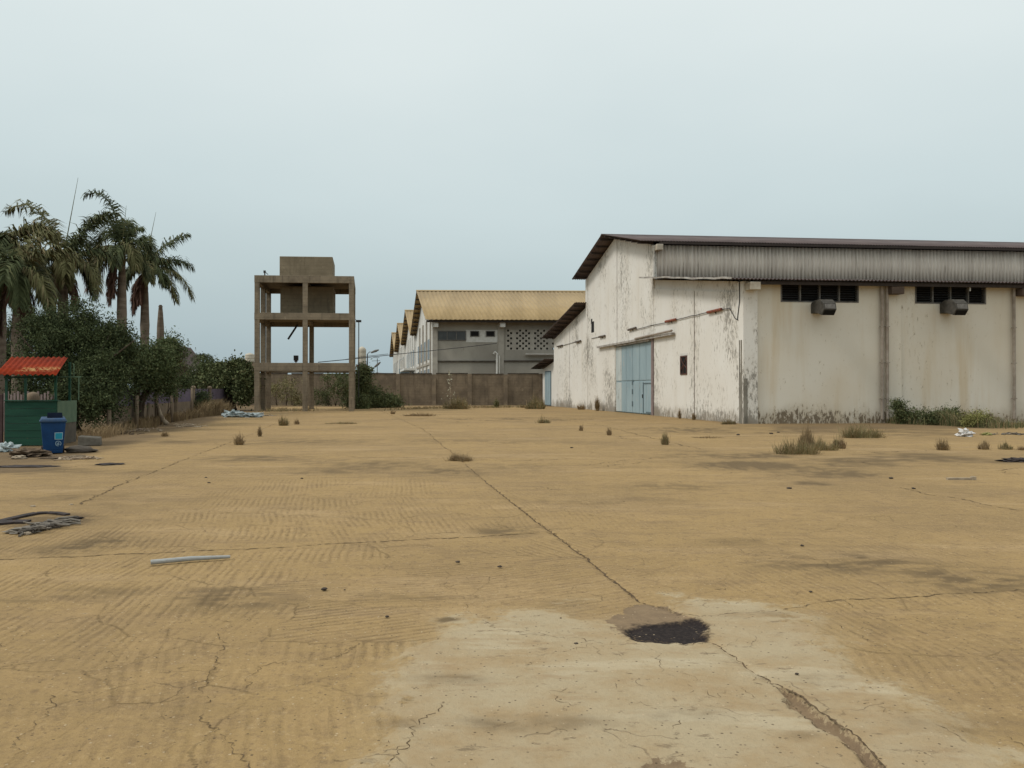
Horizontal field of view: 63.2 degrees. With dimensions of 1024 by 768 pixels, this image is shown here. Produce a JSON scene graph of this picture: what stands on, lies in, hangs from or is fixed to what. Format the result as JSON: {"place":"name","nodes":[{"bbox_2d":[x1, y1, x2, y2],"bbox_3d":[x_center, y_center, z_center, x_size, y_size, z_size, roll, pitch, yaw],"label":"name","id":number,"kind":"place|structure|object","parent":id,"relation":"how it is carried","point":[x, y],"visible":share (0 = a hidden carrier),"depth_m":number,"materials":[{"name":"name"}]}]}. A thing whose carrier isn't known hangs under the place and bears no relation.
{"place":"outdoors","nodes":[
{"label":"outdoors","id":0,"kind":"place"},
{"bbox_2d":[6,315,39,398],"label":"broadleaf tree","id":1,"kind":"object","parent":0,"point":[8,338],"visible":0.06,"depth_m":44.30,"materials":[{"name":"green plant"}]},
{"bbox_2d":[76,406,233,440],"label":"dry grass","id":2,"kind":"structure","parent":0,"point":[154,421],"depth_m":35.75,"materials":[{"name":"plant"}]},
{"bbox_2d":[193,397,237,415],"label":"dry grass","id":3,"kind":"structure","parent":0,"point":[212,404],"depth_m":53.37,"materials":[{"name":"plant"}]},
{"bbox_2d":[254,256,355,411],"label":"water tower","id":4,"kind":"structure","parent":0,"point":[307,289],"depth_m":65.48,"materials":[{"name":"concrete"}]},
{"bbox_2d":[294,355,298,362],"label":"floodlight","id":5,"kind":"object","parent":4,"relation":"attached to","point":[296,358],"visible":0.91,"depth_m":70.31,"materials":[{"name":"metal"}]},
{"bbox_2d":[318,343,496,362],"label":"overhead cable","id":6,"kind":"object","parent":4,"relation":"attached to","point":[405,353],"visible":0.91,"depth_m":82.29,"materials":[{"name":"rubber"}]},
{"bbox_2d":[0,405,1023,767],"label":"concrete yard","id":7,"kind":"structure","parent":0,"point":[678,577],"depth_m":6.84,"materials":[{"name":"concrete"}]},
{"bbox_2d":[0,394,3,442],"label":"wooden board","id":8,"kind":"object","parent":7,"relation":"on","point":[1,415],"visible":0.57,"depth_m":25.76,"materials":[{"name":"wood"}]},
{"bbox_2d":[0,441,21,451],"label":"plastic bag","id":9,"kind":"object","parent":7,"relation":"on","point":[5,446],"visible":0.81,"depth_m":22.51,"materials":[{"name":"plastic"}]},
{"bbox_2d":[0,519,30,524],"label":"rubber strip","id":10,"kind":"object","parent":7,"relation":"on","point":[4,522],"visible":0.96,"depth_m":10.49,"materials":[{"name":"rubber"}]},
{"bbox_2d":[11,455,25,458],"bbox_3d":[-11.992,1.777,20.266,0.410,0.096,0.325,0,0,0],"label":"paper scrap","id":11,"kind":"object","parent":7,"relation":"on","point":[19,457],"visible":1,"depth_m":20.19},
{"bbox_2d":[3,391,52,431],"bbox_3d":[-18.186,1.031,31.029,2.520,1.520,0.070,0,0,0],"label":"picket fence","id":12,"kind":"object","parent":7,"relation":"on","point":[21,397],"visible":0.25,"depth_m":31.00,"materials":[{"name":"grey wood"}]},
{"bbox_2d":[0,217,56,393],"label":"palm tree","id":13,"kind":"object","parent":7,"relation":"on","point":[9,237],"visible":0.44,"depth_m":39.89,"materials":[{"name":"green plant"}]},
{"bbox_2d":[0,465,58,466],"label":"flat litter","id":14,"kind":"object","parent":7,"relation":"on","point":[29,466],"visible":1,"depth_m":18.20,"materials":[{"name":"rubber"}]},
{"bbox_2d":[8,447,53,457],"bbox_3d":[-12.175,1.703,21.006,0.919,0.253,0.986,0,0,-44],"label":"rubbish heap","id":15,"kind":"object","parent":7,"relation":"on","point":[32,452],"visible":0.91,"depth_m":20.79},
{"bbox_2d":[0,511,69,520],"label":"rubber strip","id":16,"kind":"object","parent":7,"relation":"on","point":[34,513],"visible":0.97,"depth_m":11.15,"materials":[{"name":"rubber"}]},
{"bbox_2d":[0,357,80,444],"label":"kiosk","id":17,"kind":"object","parent":7,"relation":"on","point":[22,423],"visible":0.79,"depth_m":24.80,"materials":[{"name":"wood"}]},
{"bbox_2d":[27,392,39,399],"bbox_3d":[-15.661,0.687,27.196,0.400,0.860,0.400,0,0,0],"label":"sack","id":18,"kind":"object","parent":17,"relation":"in","point":[33,396],"visible":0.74,"depth_m":27.06,"materials":[{"name":"fabric"}]},
{"bbox_2d":[2,516,80,536],"bbox_3d":[-5.674,1.714,10.116,0.613,0.102,1.089,0,0,11],"label":"rag","id":19,"kind":"object","parent":7,"relation":"on","point":[47,524],"visible":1,"depth_m":10.09,"materials":[{"name":"fabric"}]},
{"bbox_2d":[0,229,86,399],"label":"palm tree","id":20,"kind":"object","parent":7,"relation":"on","point":[15,271],"visible":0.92,"depth_m":37.73,"materials":[{"name":"green plant"}]},
{"bbox_2d":[39,413,66,452],"bbox_3d":[-12.125,1.298,21.982,0.630,1.075,0.712,0,0,-30],"label":"wheelie bin","id":21,"kind":"object","parent":7,"relation":"on","point":[53,425],"visible":0.96,"depth_m":21.76,"materials":[{"name":"blue plastic"}]},
{"bbox_2d":[39,456,79,458],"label":"flat litter","id":22,"kind":"object","parent":7,"relation":"on","point":[54,457],"visible":0.56,"depth_m":20.39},
{"bbox_2d":[1,180,123,318],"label":"palm tree","id":23,"kind":"object","parent":7,"relation":"on","point":[64,272],"visible":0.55,"depth_m":44.04,"materials":[{"name":"green plant"}]},
{"bbox_2d":[54,456,101,460],"bbox_3d":[-10.458,1.783,20.139,1.088,0.089,0.822,0,0,-25],"label":"twig heap","id":24,"kind":"object","parent":7,"relation":"on","point":[74,457],"visible":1,"depth_m":20.02,"materials":[{"name":"wood"}]},
{"bbox_2d":[65,445,97,452],"bbox_3d":[-11.589,1.745,22.411,0.896,0.186,0.572,0,0,0],"label":"sandbag","id":25,"kind":"object","parent":7,"relation":"on","point":[77,449],"visible":1,"depth_m":22.25,"materials":[{"name":"fabric"}]},
{"bbox_2d":[78,435,101,445],"bbox_3d":[-12.708,1.701,25.064,0.605,0.307,0.398,0,0,-18],"label":"concrete block","id":26,"kind":"object","parent":7,"relation":"on","point":[84,440],"depth_m":24.90,"materials":[{"name":"concrete"}]},
{"bbox_2d":[107,409,110,429],"bbox_3d":[-15.511,1.442,32.028,0.174,0.920,0.181,0,0,0],"label":"fence post","id":27,"kind":"object","parent":7,"relation":"on","point":[108,415],"visible":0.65,"depth_m":31.98,"materials":[{"name":"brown wood"}]},
{"bbox_2d":[95,463,123,464],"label":"flat litter","id":28,"kind":"object","parent":7,"relation":"on","point":[109,464],"visible":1,"depth_m":18.65,"materials":[{"name":"rubber"}]},
{"bbox_2d":[79,189,159,330],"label":"palm tree","id":29,"kind":"object","parent":7,"relation":"on","point":[120,233],"visible":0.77,"depth_m":51.86,"materials":[{"name":"green plant"}]},
{"bbox_2d":[114,430,143,434],"bbox_3d":[-14.587,1.813,31.064,1.496,0.162,0.792,0,0,21],"label":"twig heap","id":30,"kind":"object","parent":7,"relation":"on","point":[128,432],"visible":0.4,"depth_m":31.09,"materials":[{"name":"brown plant"}]},
{"bbox_2d":[134,395,138,426],"bbox_3d":[-15.829,1.201,35.080,0.175,1.435,0.181,0,0,0],"label":"fence post","id":31,"kind":"object","parent":7,"relation":"on","point":[137,409],"visible":0.68,"depth_m":35.03,"materials":[{"name":"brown wood"}]},
{"bbox_2d":[125,427,162,431],"bbox_3d":[-15.352,1.825,33.465,2.565,0.164,1.111,0,0,0],"label":"twig heap","id":32,"kind":"object","parent":7,"relation":"on","point":[148,429],"visible":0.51,"depth_m":33.47,"materials":[{"name":"wood"}]},
{"bbox_2d":[114,214,195,346],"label":"palm tree","id":33,"kind":"object","parent":7,"relation":"on","point":[139,296],"visible":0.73,"depth_m":55.83,"materials":[{"name":"green plant"}]},
{"bbox_2d":[154,391,157,418],"bbox_3d":[-16.863,1.078,39.466,0.200,1.736,0.181,0,0,0],"label":"fence post","id":34,"kind":"object","parent":7,"relation":"on","point":[156,413],"visible":0.38,"depth_m":39.40,"materials":[{"name":"brown wood"}]},
{"bbox_2d":[119,325,200,419],"bbox_3d":[-17.081,-0.448,38.702,4.462,4.839,4.904,0,0,0],"label":"broadleaf tree","id":35,"kind":"object","parent":7,"relation":"on","point":[168,351],"visible":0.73,"depth_m":38.03,"materials":[{"name":"green plant"}]},
{"bbox_2d":[157,305,163,339],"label":"dead palm","id":36,"kind":"object","parent":7,"relation":"on","point":[160,324],"visible":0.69,"depth_m":59.86,"materials":[{"name":"brown plant"}]},
{"bbox_2d":[170,395,172,421],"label":"fence post","id":37,"kind":"object","parent":7,"relation":"on","point":[171,407],"visible":0.76,"depth_m":42.45,"materials":[{"name":"brown wood"}]},
{"bbox_2d":[159,371,199,413],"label":"shrub","id":38,"kind":"object","parent":7,"relation":"on","point":[185,384],"visible":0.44,"depth_m":45.61,"materials":[{"name":"green plant"}]},
{"bbox_2d":[151,555,229,564],"bbox_3d":[-3.155,1.718,8.178,0.731,0.052,0.046,0,0,-25],"label":"plastic pipe","id":39,"kind":"object","parent":7,"relation":"on","point":[173,560],"visible":1,"depth_m":8.15,"materials":[{"name":"plastic"}]},
{"bbox_2d":[174,423,207,426],"bbox_3d":[-14.403,1.849,37.332,1.828,0.164,0.942,0,0,0],"label":"twig heap","id":40,"kind":"object","parent":7,"relation":"on","point":[188,425],"visible":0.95,"depth_m":37.35,"materials":[{"name":"wood"}]},
{"bbox_2d":[191,388,192,410],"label":"fence post","id":41,"kind":"object","parent":7,"relation":"on","point":[192,399],"visible":0.59,"depth_m":49.05,"materials":[{"name":"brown wood"}]},
{"bbox_2d":[180,351,217,388],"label":"shrub","id":42,"kind":"object","parent":7,"relation":"on","point":[199,366],"visible":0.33,"depth_m":71.51,"materials":[{"name":"green plant"}]},
{"bbox_2d":[233,434,244,444],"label":"weed tuft","id":43,"kind":"object","parent":7,"relation":"on","point":[239,441],"visible":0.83,"depth_m":25.32,"materials":[{"name":"plant"}]},
{"bbox_2d":[221,409,263,417],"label":"sheeting heap","id":44,"kind":"object","parent":7,"relation":"on","point":[233,413],"visible":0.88,"depth_m":49.91,"materials":[{"name":"plastic"}]},
{"bbox_2d":[257,426,262,436],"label":"weed tuft","id":45,"kind":"object","parent":7,"relation":"on","point":[259,433],"visible":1,"depth_m":29.82,"materials":[{"name":"plant"}]},
{"bbox_2d":[278,415,289,425],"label":"weed tuft","id":46,"kind":"object","parent":7,"relation":"on","point":[284,423],"visible":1,"depth_m":38.68,"materials":[{"name":"plant"}]},
{"bbox_2d":[326,421,358,423],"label":"weed tuft","id":47,"kind":"object","parent":7,"relation":"on","point":[342,422],"visible":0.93,"depth_m":40.90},
{"bbox_2d":[355,319,360,401],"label":"lamp pole","id":48,"kind":"object","parent":7,"relation":"on","point":[358,321],"visible":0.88,"depth_m":71.48,"materials":[{"name":"metal"}]},
{"bbox_2d":[255,405,517,411],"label":"dry grass","id":49,"kind":"structure","parent":7,"relation":"on","point":[415,407],"depth_m":70.14,"materials":[{"name":"plant"}]},
{"bbox_2d":[401,412,437,415],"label":"weed tuft","id":50,"kind":"object","parent":7,"relation":"on","point":[419,414],"visible":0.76,"depth_m":52.47,"materials":[{"name":"plant"}]},
{"bbox_2d":[441,371,454,400],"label":"stalk weed","id":51,"kind":"object","parent":7,"relation":"on","point":[449,374],"visible":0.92,"depth_m":83.98,"materials":[{"name":"brown plant"}]},
{"bbox_2d":[445,450,475,461],"bbox_3d":[-1.242,1.701,19.681,0.815,0.320,0.779,0,0,0],"label":"weed tuft","id":52,"kind":"object","parent":7,"relation":"on","point":[455,457],"visible":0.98,"depth_m":19.66,"materials":[{"name":"plant"}]},
{"bbox_2d":[524,392,545,408],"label":"weed tuft","id":53,"kind":"object","parent":7,"relation":"on","point":[538,405],"visible":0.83,"depth_m":71.12,"materials":[{"name":"plant"}]},
{"bbox_2d":[535,415,550,422],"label":"weed tuft","id":54,"kind":"object","parent":7,"relation":"on","point":[543,421],"visible":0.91,"depth_m":41.62,"materials":[{"name":"plant"}]},
{"bbox_2d":[577,404,584,409],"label":"weed tuft","id":55,"kind":"object","parent":7,"relation":"on","point":[581,408],"visible":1,"depth_m":68.97,"materials":[{"name":"plant"}]},
{"bbox_2d":[606,428,611,434],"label":"weed tuft","id":56,"kind":"object","parent":7,"relation":"on","point":[608,432],"visible":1,"depth_m":30.65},
{"bbox_2d":[661,430,670,444],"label":"weed tuft","id":57,"kind":"object","parent":7,"relation":"on","point":[664,440],"visible":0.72,"depth_m":25.34,"materials":[{"name":"plant"}]},
{"bbox_2d":[692,434,723,437],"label":"weed tuft","id":58,"kind":"object","parent":7,"relation":"on","point":[706,437],"visible":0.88,"depth_m":29.01,"materials":[{"name":"plant"}]},
{"bbox_2d":[720,416,736,423],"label":"weed tuft","id":59,"kind":"object","parent":7,"relation":"on","point":[730,422],"visible":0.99,"depth_m":40.14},
{"bbox_2d":[769,432,825,454],"bbox_3d":[7.545,1.532,22.065,1.456,0.628,1.584,0,0,0],"label":"weed tuft","id":60,"kind":"object","parent":7,"relation":"on","point":[795,449],"visible":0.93,"depth_m":21.76,"materials":[{"name":"plant"}]},
{"bbox_2d":[796,415,815,446],"bbox_3d":[8.328,1.351,23.533,0.787,1.009,0.747,0,0,0],"label":"weed tuft","id":61,"kind":"object","parent":7,"relation":"on","point":[806,434],"visible":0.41,"depth_m":23.48,"materials":[{"name":"plant"}]},
{"bbox_2d":[805,434,843,450],"bbox_3d":[8.618,1.612,23.341,1.261,0.483,1.445,0,0,0],"label":"weed tuft","id":62,"kind":"object","parent":7,"relation":"on","point":[822,445],"visible":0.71,"depth_m":23.11,"materials":[{"name":"plant"}]},
{"bbox_2d":[829,434,840,447],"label":"weed tuft","id":63,"kind":"object","parent":7,"relation":"on","point":[838,441],"visible":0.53,"depth_m":23.96,"materials":[{"name":"plant"}]},
{"bbox_2d":[838,436,846,448],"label":"weed tuft","id":64,"kind":"object","parent":7,"relation":"on","point":[841,444],"visible":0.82,"depth_m":23.72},
{"bbox_2d":[836,420,887,437],"bbox_3d":[12.235,1.499,29.228,2.052,0.782,1.759,0,0,0],"label":"weed tuft","id":65,"kind":"object","parent":7,"relation":"on","point":[851,433],"visible":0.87,"depth_m":28.94,"materials":[{"name":"plant"}]},
{"bbox_2d":[933,438,950,449],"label":"weed tuft","id":66,"kind":"object","parent":7,"relation":"on","point":[942,446],"visible":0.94,"depth_m":23.21,"materials":[{"name":"plant"}]},
{"bbox_2d":[886,408,1023,428],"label":"weeds","id":67,"kind":"object","parent":7,"relation":"on","point":[946,420],"visible":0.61,"depth_m":37.98,"materials":[{"name":"green plant"}]},
{"bbox_2d":[946,476,975,479],"bbox_3d":[8.398,1.759,15.558,0.514,0.066,0.110,0,0,0],"label":"timber offcut","id":68,"kind":"object","parent":7,"relation":"on","point":[972,478],"visible":1,"depth_m":15.52,"materials":[{"name":"wood"}]},
{"bbox_2d":[954,428,974,436],"bbox_3d":[16.257,1.728,29.860,0.562,0.312,0.545,0,0,-25],"label":"plastic bag","id":69,"kind":"object","parent":7,"relation":"on","point":[965,432],"visible":1,"depth_m":29.75,"materials":[{"name":"plastic"}]},
{"bbox_2d":[977,440,992,449],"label":"weed tuft","id":70,"kind":"object","parent":7,"relation":"on","point":[983,446],"visible":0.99,"depth_m":23.43,"materials":[{"name":"plant"}]},
{"bbox_2d":[985,432,1023,434],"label":"scrap litter","id":71,"kind":"object","parent":7,"relation":"on","point":[1011,433],"visible":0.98,"depth_m":31.00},
{"bbox_2d":[997,438,1013,449],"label":"weed tuft","id":72,"kind":"object","parent":7,"relation":"on","point":[1005,446],"visible":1,"depth_m":23.46,"materials":[{"name":"plant"}]},
{"bbox_2d":[994,457,1023,461],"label":"dark cloth","id":73,"kind":"object","parent":7,"relation":"on","point":[1014,459],"visible":1,"depth_m":19.45,"materials":[{"name":"fabric"}]},
{"bbox_2d":[0,0,1023,389],"label":"sky","id":74,"kind":"structure","parent":0,"point":[411,145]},
{"bbox_2d":[531,234,1023,423],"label":"warehouse","id":75,"kind":"structure","parent":0,"point":[764,346],"depth_m":43.28,"materials":[{"name":"white paint"}]},
{"bbox_2d":[545,371,550,405],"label":"shed door","id":76,"kind":"structure","parent":75,"relation":"in","point":[547,373],"depth_m":85.04,"materials":[{"name":"blue metal"}]},
{"bbox_2d":[616,341,650,414],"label":"sliding door","id":77,"kind":"structure","parent":75,"relation":"in","point":[633,362],"depth_m":57.83,"materials":[{"name":"blue paint"}]},
{"bbox_2d":[664,318,676,322],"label":"wall lamp","id":78,"kind":"object","parent":75,"relation":"attached to","point":[670,320],"visible":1,"depth_m":50.29,"materials":[{"name":"metal"}]},
{"bbox_2d":[680,355,686,374],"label":"grille window","id":79,"kind":"structure","parent":75,"relation":"in","point":[683,359],"depth_m":48.57,"materials":[{"name":"metal"}]},
{"bbox_2d":[706,308,721,313],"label":"wall lamp","id":80,"kind":"object","parent":75,"relation":"attached to","point":[714,310],"visible":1,"depth_m":43.95,"materials":[{"name":"metal"}]},
{"bbox_2d":[781,285,858,302],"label":"window","id":81,"kind":"structure","parent":75,"relation":"in","point":[789,293],"depth_m":41.53,"materials":[{"name":"glass"}]},
{"bbox_2d":[811,299,836,314],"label":"air conditioner","id":82,"kind":"object","parent":75,"relation":"attached to","point":[824,306],"visible":1,"depth_m":40.28,"materials":[{"name":"metal"}]},
{"bbox_2d":[915,287,985,303],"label":"window","id":83,"kind":"structure","parent":75,"relation":"in","point":[923,295],"depth_m":42.27,"materials":[{"name":"glass"}]},
{"bbox_2d":[940,299,967,314],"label":"air conditioner","id":84,"kind":"object","parent":75,"relation":"attached to","point":[955,306],"visible":1,"depth_m":41.04,"materials":[{"name":"metal"}]},
{"label":"ground","id":85,"kind":"structure","parent":0,"visible":0},
{"bbox_2d":[0,288,158,432],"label":"broadleaf tree","id":86,"kind":"object","parent":85,"relation":"on","point":[94,349],"visible":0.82,"depth_m":32.98,"materials":[{"name":"green plant"}]},
{"bbox_2d":[148,397,168,424],"bbox_3d":[-16.768,1.311,39.457,1.027,1.384,0.240,0,0,0],"label":"dead branch","id":87,"kind":"object","parent":85,"relation":"on","point":[163,420],"visible":0.85,"depth_m":39.38,"materials":[{"name":"wood"}]},
{"bbox_2d":[111,386,228,427],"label":"wall","id":88,"kind":"structure","parent":85,"relation":"on","point":[183,403],"depth_m":46.90,"materials":[{"name":"grey paint"}]},
{"bbox_2d":[172,347,198,388],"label":"house","id":89,"kind":"structure","parent":85,"relation":"on","point":[189,357],"depth_m":112.58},
{"bbox_2d":[190,353,212,363],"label":"broadleaf tree","id":90,"kind":"object","parent":85,"relation":"on","point":[195,356],"visible":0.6,"depth_m":104.49,"materials":[{"name":"green plant"}]},
{"bbox_2d":[194,388,214,409],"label":"shrub","id":91,"kind":"object","parent":85,"relation":"on","point":[202,395],"visible":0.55,"depth_m":52.79,"materials":[{"name":"green plant"}]},
{"bbox_2d":[193,349,266,410],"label":"broadleaf tree","id":92,"kind":"object","parent":85,"relation":"on","point":[233,377],"visible":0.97,"depth_m":64.96,"materials":[{"name":"green plant"}]},
{"bbox_2d":[245,353,253,362],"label":"storage tank","id":93,"kind":"object","parent":85,"relation":"on","point":[251,355],"visible":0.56,"depth_m":99.62,"materials":[{"name":"beige plastic"}]},
{"bbox_2d":[271,374,301,405],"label":"shrub","id":94,"kind":"object","parent":85,"relation":"on","point":[274,390],"visible":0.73,"depth_m":83.75,"materials":[{"name":"green plant"}]},
{"bbox_2d":[308,373,348,406],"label":"shrub","id":95,"kind":"object","parent":85,"relation":"on","point":[338,385],"visible":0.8,"depth_m":82.04,"materials":[{"name":"green plant"}]},
{"bbox_2d":[179,373,542,404],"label":"boundary wall","id":96,"kind":"structure","parent":85,"relation":"on","point":[476,389],"depth_m":88.13,"materials":[{"name":"concrete"}]},
{"bbox_2d":[356,346,366,365],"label":"storage tank","id":97,"kind":"object","parent":85,"relation":"on","point":[362,351],"visible":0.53,"depth_m":94.61,"materials":[{"name":"beige plastic"}]},
{"bbox_2d":[336,358,408,408],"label":"shrub","id":98,"kind":"object","parent":85,"relation":"on","point":[370,397],"visible":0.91,"depth_m":73.99,"materials":[{"name":"green plant"}]},
{"bbox_2d":[442,394,471,408],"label":"weed tuft","id":99,"kind":"object","parent":85,"relation":"on","point":[458,404],"visible":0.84,"depth_m":70.99,"materials":[{"name":"plant"}]},
{"bbox_2d":[389,290,584,373],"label":"factory","id":100,"kind":"structure","parent":85,"relation":"on","point":[515,325],"depth_m":99.17,"materials":[{"name":"white concrete"}]},
{"bbox_2d":[424,341,425,360],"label":"window","id":101,"kind":"structure","parent":100,"relation":"in","point":[425,341],"depth_m":108.31,"materials":[{"name":"grey glass"}]},
{"bbox_2d":[438,331,465,340],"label":"window","id":102,"kind":"structure","parent":100,"relation":"in","point":[442,335],"depth_m":98.69,"materials":[{"name":"grey glass"}]},
{"bbox_2d":[470,331,478,336],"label":"window","id":103,"kind":"structure","parent":100,"relation":"in","point":[472,333],"depth_m":98.76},
{"bbox_2d":[486,331,494,336],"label":"window","id":104,"kind":"structure","parent":100,"relation":"in","point":[488,333],"depth_m":98.84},
{"bbox_2d":[493,396,500,407],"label":"weed tuft","id":105,"kind":"object","parent":85,"relation":"on","point":[495,402],"visible":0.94,"depth_m":76.11,"materials":[{"name":"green plant"}]},
{"bbox_2d":[592,396,600,410],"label":"weed tuft","id":106,"kind":"object","parent":85,"relation":"on","point":[597,405],"visible":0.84,"depth_m":64.88,"materials":[{"name":"plant"}]},
{"bbox_2d":[885,396,922,423],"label":"weed bush","id":107,"kind":"object","parent":85,"relation":"on","point":[898,408],"visible":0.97,"depth_m":40.34,"materials":[{"name":"green plant"}]},
{"bbox_2d":[915,399,966,424],"bbox_3d":[20.404,1.440,39.536,2.500,1.489,2.088,0,0,0],"label":"weed bush","id":108,"kind":"object","parent":85,"relation":"on","point":[929,417],"visible":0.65,"depth_m":39.29,"materials":[{"name":"green plant"}]},
{"bbox_2d":[957,405,999,427],"bbox_3d":[20.717,1.570,36.933,1.776,1.231,1.546,0,0,19],"label":"weed bush","id":109,"kind":"object","parent":85,"relation":"on","point":[969,420],"visible":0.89,"depth_m":36.84,"materials":[{"name":"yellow plant"}]}
]}

